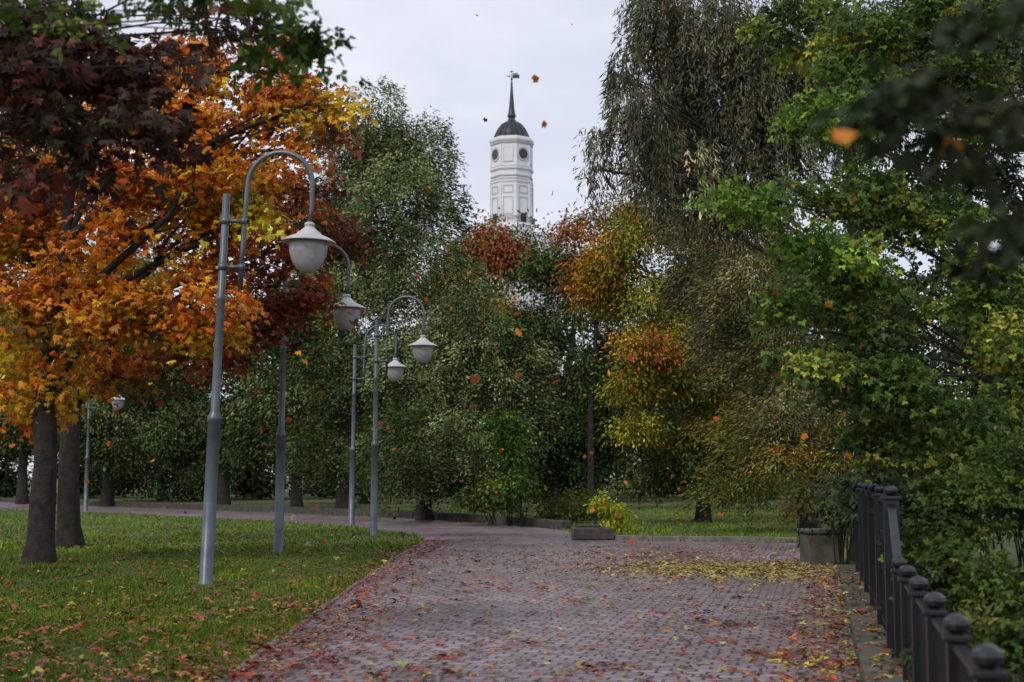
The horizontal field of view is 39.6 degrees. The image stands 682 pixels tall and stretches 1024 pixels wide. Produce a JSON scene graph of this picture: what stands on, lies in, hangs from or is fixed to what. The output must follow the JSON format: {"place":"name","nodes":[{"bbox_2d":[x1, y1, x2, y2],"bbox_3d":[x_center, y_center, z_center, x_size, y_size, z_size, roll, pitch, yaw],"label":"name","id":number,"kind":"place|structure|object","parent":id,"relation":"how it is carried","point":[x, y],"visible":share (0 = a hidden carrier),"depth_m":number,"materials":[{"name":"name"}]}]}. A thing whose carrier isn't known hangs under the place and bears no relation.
{"place":"outdoors","nodes":[
{"label":"outdoors","id":0,"kind":"place"},
{"bbox_2d":[0,502,860,681],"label":"paved path","id":1,"kind":"structure","parent":0,"point":[565,657],"depth_m":16.20,"materials":[{"name":"grey brick"}]},
{"bbox_2d":[83,395,124,510],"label":"street lamp","id":2,"kind":"object","parent":1,"relation":"on","point":[120,401],"visible":0.52,"depth_m":65.45,"materials":[{"name":"metal"}]},
{"bbox_2d":[348,324,407,525],"bbox_3d":[-4.310,2.742,45.860,1.825,6.617,0.820,1,-6,-5],"label":"street lamp","id":3,"kind":"object","parent":1,"relation":"on","point":[396,367],"visible":0.95,"depth_m":45.81,"materials":[{"name":"metal"}]},
{"bbox_2d":[0,525,907,681],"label":"fallen leaves","id":4,"kind":"object","parent":1,"relation":"on","point":[688,567],"visible":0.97,"depth_m":15.52,"materials":[{"name":"orange plant"}]},
{"bbox_2d":[571,525,613,539],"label":"stone block","id":5,"kind":"structure","parent":1,"relation":"on","point":[589,532],"depth_m":35.42,"materials":[{"name":"grey stone"}]},
{"bbox_2d":[797,528,844,563],"bbox_3d":[5.699,3.784,26.216,0.700,0.640,0.700,1,-5,-6],"label":"planter","id":6,"kind":"object","parent":1,"relation":"on","point":[820,551],"visible":0.72,"depth_m":25.91,"materials":[{"name":"grey concrete"}]},
{"bbox_2d":[0,477,1023,681],"bbox_3d":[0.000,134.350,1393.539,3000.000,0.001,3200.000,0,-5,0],"label":"ground","id":7,"kind":"structure","parent":0,"point":[308,500],"depth_m":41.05,"materials":[{"name":"green plant"}]},
{"bbox_2d":[0,267,92,503],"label":"linden tree","id":8,"kind":"object","parent":7,"relation":"on","point":[21,497],"visible":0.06,"depth_m":81.32,"materials":[{"name":"green plant"}]},
{"bbox_2d":[22,323,210,506],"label":"linden tree","id":9,"kind":"object","parent":7,"relation":"on","point":[116,431],"visible":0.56,"depth_m":75.02,"materials":[{"name":"green plant"}]},
{"bbox_2d":[0,0,286,236],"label":"copper chestnut tree","id":10,"kind":"object","parent":7,"relation":"on","point":[33,101],"visible":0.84,"depth_m":11.37,"materials":[{"name":"red plant"}]},
{"bbox_2d":[79,341,243,501],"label":"linden tree","id":11,"kind":"object","parent":7,"relation":"on","point":[180,485],"visible":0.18,"depth_m":90.47,"materials":[{"name":"green plant"}]},
{"bbox_2d":[0,0,373,96],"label":"maple tree","id":12,"kind":"object","parent":7,"relation":"on","point":[306,47],"visible":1,"depth_m":8.73,"materials":[{"name":"green plant"}]},
{"bbox_2d":[0,24,377,565],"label":"maple tree","id":13,"kind":"object","parent":7,"relation":"on","point":[40,400],"visible":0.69,"depth_m":25.23,"materials":[{"name":"orange plant"}]},
{"bbox_2d":[0,105,387,547],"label":"maple tree","id":14,"kind":"object","parent":7,"relation":"on","point":[69,533],"visible":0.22,"depth_m":30.53,"materials":[{"name":"orange plant"}]},
{"bbox_2d":[124,330,305,504],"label":"linden tree","id":15,"kind":"object","parent":7,"relation":"on","point":[187,429],"visible":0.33,"depth_m":71.37,"materials":[{"name":"green plant"}]},
{"bbox_2d":[198,150,335,584],"bbox_3d":[-3.607,0.410,21.157,1.825,6.617,0.820,1,-5,6],"label":"street lamp","id":16,"kind":"object","parent":7,"relation":"on","point":[309,243],"visible":0.99,"depth_m":21.14,"materials":[{"name":"metal"}]},
{"bbox_2d":[0,497,570,529],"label":"path","id":17,"kind":"structure","parent":7,"relation":"on","point":[543,523],"depth_m":58.07,"materials":[{"name":"stone"}]},
{"bbox_2d":[219,311,386,506],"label":"linden tree","id":18,"kind":"object","parent":7,"relation":"on","point":[259,444],"visible":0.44,"depth_m":67.31,"materials":[{"name":"green plant"}]},
{"bbox_2d":[273,245,365,553],"bbox_3d":[-3.992,1.204,29.714,1.825,6.617,0.820,1,-6,-8],"label":"street lamp","id":19,"kind":"object","parent":7,"relation":"on","point":[342,317],"visible":0.75,"depth_m":29.55,"materials":[{"name":"metal"}]},
{"bbox_2d":[215,540,426,681],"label":"kerb edging","id":20,"kind":"object","parent":7,"relation":"on","point":[257,655],"visible":0.47,"depth_m":14.66,"materials":[{"name":"concrete"}]},
{"bbox_2d":[259,330,443,503],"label":"linden tree","id":21,"kind":"object","parent":7,"relation":"on","point":[363,498],"visible":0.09,"depth_m":83.19,"materials":[{"name":"green plant"}]},
{"bbox_2d":[267,75,499,508],"bbox_3d":[-5.555,-2.213,61.541,10.097,19.640,10.130,0,-5,0],"label":"willow tree","id":22,"kind":"object","parent":7,"relation":"on","point":[388,275],"visible":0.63,"depth_m":60.43,"materials":[{"name":"green plant"}]},
{"bbox_2d":[370,295,437,534],"bbox_3d":[-2.931,2.045,38.571,1.825,6.617,0.820,-1,-5,10],"label":"street lamp","id":23,"kind":"object","parent":7,"relation":"on","point":[423,345],"visible":1,"depth_m":38.57,"materials":[{"name":"metal"}]},
{"bbox_2d":[332,278,570,519],"bbox_3d":[-2.356,2.261,50.958,8.931,8.725,8.327,0,-5,0],"label":"willow tree","id":24,"kind":"object","parent":7,"relation":"on","point":[427,468],"visible":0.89,"depth_m":49.66,"materials":[{"name":"green plant"}]},
{"bbox_2d":[409,207,562,480],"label":"rowan tree","id":25,"kind":"object","parent":7,"relation":"on","point":[494,249],"visible":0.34,"depth_m":99.88,"materials":[{"name":"red plant"}]},
{"bbox_2d":[447,406,549,526],"bbox_3d":[-0.455,3.975,45.253,3.377,3.845,3.614,0,-5,0],"label":"young maple bush","id":26,"kind":"object","parent":7,"relation":"on","point":[486,498],"visible":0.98,"depth_m":45.49,"materials":[{"name":"green plant"}]},
{"bbox_2d":[0,356,1023,499],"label":"undergrowth","id":27,"kind":"object","parent":7,"relation":"on","point":[257,489],"visible":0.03,"depth_m":99.94,"materials":[{"name":"green plant"}]},
{"bbox_2d":[0,235,1023,496],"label":"distant trees","id":28,"kind":"object","parent":7,"relation":"on","point":[584,339],"visible":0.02,"depth_m":119.53,"materials":[{"name":"green plant"}]},
{"bbox_2d":[523,483,611,521],"bbox_3d":[2.213,5.652,49.867,2.375,1.392,6.515,-2,-6,17],"label":"elder bush","id":29,"kind":"object","parent":7,"relation":"on","point":[566,504],"visible":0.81,"depth_m":47.64,"materials":[{"name":"green plant"}]},
{"bbox_2d":[484,234,700,501],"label":"poplar tree","id":30,"kind":"object","parent":7,"relation":"on","point":[575,470],"visible":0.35,"depth_m":87.53,"materials":[{"name":"green plant"}]},
{"bbox_2d":[533,189,653,499],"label":"cherry tree","id":31,"kind":"object","parent":7,"relation":"on","point":[587,387],"visible":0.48,"depth_m":66.30,"materials":[{"name":"green plant"}]},
{"bbox_2d":[583,488,639,531],"bbox_3d":[2.844,4.849,40.809,1.706,1.280,1.068,0,-5,0],"label":"golden bush","id":32,"kind":"object","parent":7,"relation":"on","point":[613,521],"visible":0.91,"depth_m":40.65,"materials":[{"name":"yellow plant"}]},
{"bbox_2d":[549,191,770,522],"bbox_3d":[5.290,0.543,48.665,8.012,11.709,6.724,0,-5,0],"label":"ash tree","id":33,"kind":"object","parent":7,"relation":"on","point":[652,347],"visible":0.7,"depth_m":48.51,"materials":[{"name":"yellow plant"}]},
{"bbox_2d":[613,535,796,542],"bbox_3d":[4.693,4.876,34.913,4.521,0.168,0.230,-2,-6,18],"label":"kerb edging","id":34,"kind":"object","parent":7,"relation":"on","point":[698,538],"visible":0.55,"depth_m":34.81,"materials":[{"name":"concrete"}]},
{"bbox_2d":[642,232,838,508],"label":"oak tree","id":35,"kind":"object","parent":7,"relation":"on","point":[668,268],"visible":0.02,"depth_m":69.73,"materials":[{"name":"green plant"}]},
{"bbox_2d":[571,0,918,560],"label":"silver willow tree","id":36,"kind":"object","parent":7,"relation":"on","point":[671,154],"visible":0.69,"depth_m":26.82,"materials":[{"name":"green plant"}]},
{"bbox_2d":[639,209,892,527],"bbox_3d":[7.303,0.518,40.643,5.532,10.239,9.103,4,-7,-34],"label":"willow tree","id":37,"kind":"object","parent":7,"relation":"on","point":[759,424],"visible":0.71,"depth_m":40.14,"materials":[{"name":"green plant"}]},
{"bbox_2d":[765,461,919,564],"bbox_3d":[6.275,3.165,27.788,1.984,2.145,9.674,0,-5,3],"label":"hazel bush","id":38,"kind":"object","parent":7,"relation":"on","point":[840,522],"visible":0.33,"depth_m":26.21,"materials":[{"name":"green plant"}]},
{"bbox_2d":[681,0,1023,529],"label":"maple tree","id":39,"kind":"object","parent":7,"relation":"on","point":[895,381],"visible":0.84,"depth_m":15.60,"materials":[{"name":"green plant"}]},
{"bbox_2d":[838,565,902,681],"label":"stone kerb","id":40,"kind":"structure","parent":7,"relation":"on","point":[864,657],"depth_m":13.21,"materials":[{"name":"grey stone"}]},
{"bbox_2d":[761,0,1023,521],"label":"maple tree","id":41,"kind":"object","parent":7,"relation":"on","point":[1003,178],"visible":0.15,"depth_m":22.85,"materials":[{"name":"green plant"}]},
{"bbox_2d":[810,0,1023,291],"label":"linden tree","id":42,"kind":"object","parent":7,"relation":"on","point":[974,121],"visible":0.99,"depth_m":3.49,"materials":[{"name":"green plant"}]},
{"bbox_2d":[854,482,1007,681],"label":"iron fence","id":43,"kind":"object","parent":7,"relation":"on","point":[940,651],"visible":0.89,"depth_m":10.18,"materials":[{"name":"black metal"}]},
{"bbox_2d":[868,417,1023,681],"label":"hedge bush","id":44,"kind":"object","parent":7,"relation":"on","point":[940,559],"visible":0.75,"depth_m":12.71,"materials":[{"name":"green plant"}]},
{"bbox_2d":[0,0,1023,476],"label":"sky","id":45,"kind":"structure","parent":0,"point":[447,57],"materials":[{"name":"white"}]},
{"bbox_2d":[464,70,560,374],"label":"town hall tower","id":46,"kind":"structure","parent":0,"point":[511,142],"depth_m":180.61,"materials":[{"name":"paint"}]},
{"bbox_2d":[84,14,963,546],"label":"falling leaves","id":47,"kind":"object","parent":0,"point":[846,136],"visible":0.94,"depth_m":13.70,"materials":[{"name":"orange plant"}]}
]}

